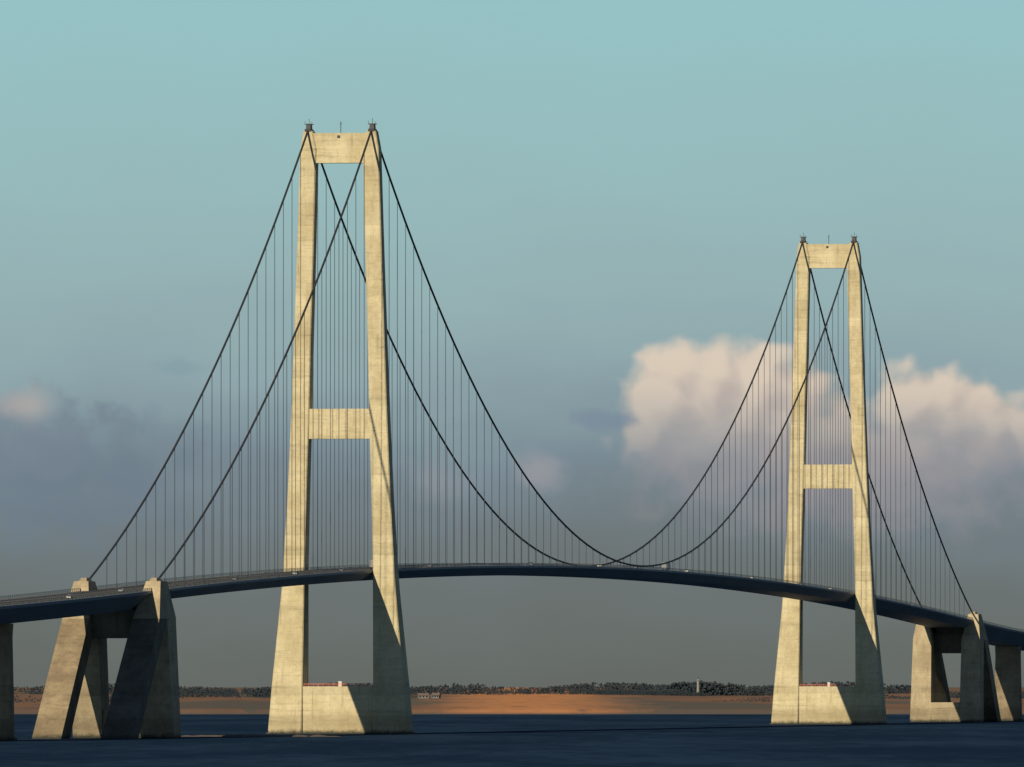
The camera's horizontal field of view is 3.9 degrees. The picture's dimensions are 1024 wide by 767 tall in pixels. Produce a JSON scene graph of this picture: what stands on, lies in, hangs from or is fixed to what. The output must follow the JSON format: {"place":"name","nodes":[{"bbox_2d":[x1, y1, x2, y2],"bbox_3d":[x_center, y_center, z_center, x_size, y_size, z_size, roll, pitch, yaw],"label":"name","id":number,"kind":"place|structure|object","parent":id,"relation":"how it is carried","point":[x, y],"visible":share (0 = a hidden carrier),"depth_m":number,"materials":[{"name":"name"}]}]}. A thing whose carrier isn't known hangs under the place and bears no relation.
{"place":"outdoors","nodes":[
{"label":"outdoors","id":0,"kind":"place"},
{"bbox_2d":[0,714,1023,766],"bbox_3d":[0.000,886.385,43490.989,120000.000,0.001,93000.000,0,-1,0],"label":"sea water","id":1,"kind":"structure","parent":0,"point":[602,740],"depth_m":5224.37,"materials":[{"name":"blue liquid"}]},
{"bbox_2d":[181,734,339,736],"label":"shoal","id":2,"kind":"structure","parent":1,"relation":"in","point":[254,735],"depth_m":6038.17,"materials":[{"name":"stone"}]},
{"bbox_2d":[0,118,1023,740],"bbox_3d":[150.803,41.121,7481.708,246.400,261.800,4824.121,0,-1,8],"label":"suspension bridge","id":3,"kind":"structure","parent":1,"relation":"on","point":[140,616],"depth_m":6389.51,"materials":[{"name":"concrete"}]},
{"bbox_2d":[662,562,670,569],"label":"truck","id":4,"kind":"object","parent":3,"relation":"on","point":[668,566],"visible":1,"depth_m":7298.58,"materials":[{"name":"white paint"}]},
{"bbox_2d":[0,0,1023,686],"label":"sky","id":5,"kind":"structure","parent":0,"point":[607,206],"materials":[{"name":"blue"}]},
{"bbox_2d":[14,687,1023,713],"bbox_3d":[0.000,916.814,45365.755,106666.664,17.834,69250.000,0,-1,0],"label":"coast terrain","id":6,"kind":"structure","parent":0,"point":[535,703],"depth_m":11417.18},
{"bbox_2d":[417,692,428,698],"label":"farmhouse","id":7,"kind":"object","parent":6,"relation":"on","point":[423,695],"visible":1,"depth_m":11975.19,"materials":[{"name":"tile"}]},
{"bbox_2d":[431,692,440,697],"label":"farmhouse","id":8,"kind":"object","parent":6,"relation":"on","point":[436,695],"visible":1,"depth_m":12025.70,"materials":[{"name":"tile"}]},
{"bbox_2d":[14,680,1023,703],"bbox_3d":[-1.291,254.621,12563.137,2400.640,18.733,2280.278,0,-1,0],"label":"woodland","id":9,"kind":"object","parent":6,"relation":"on","point":[705,688],"visible":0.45,"depth_m":12665.29,"materials":[{"name":"green plant"}]}
]}

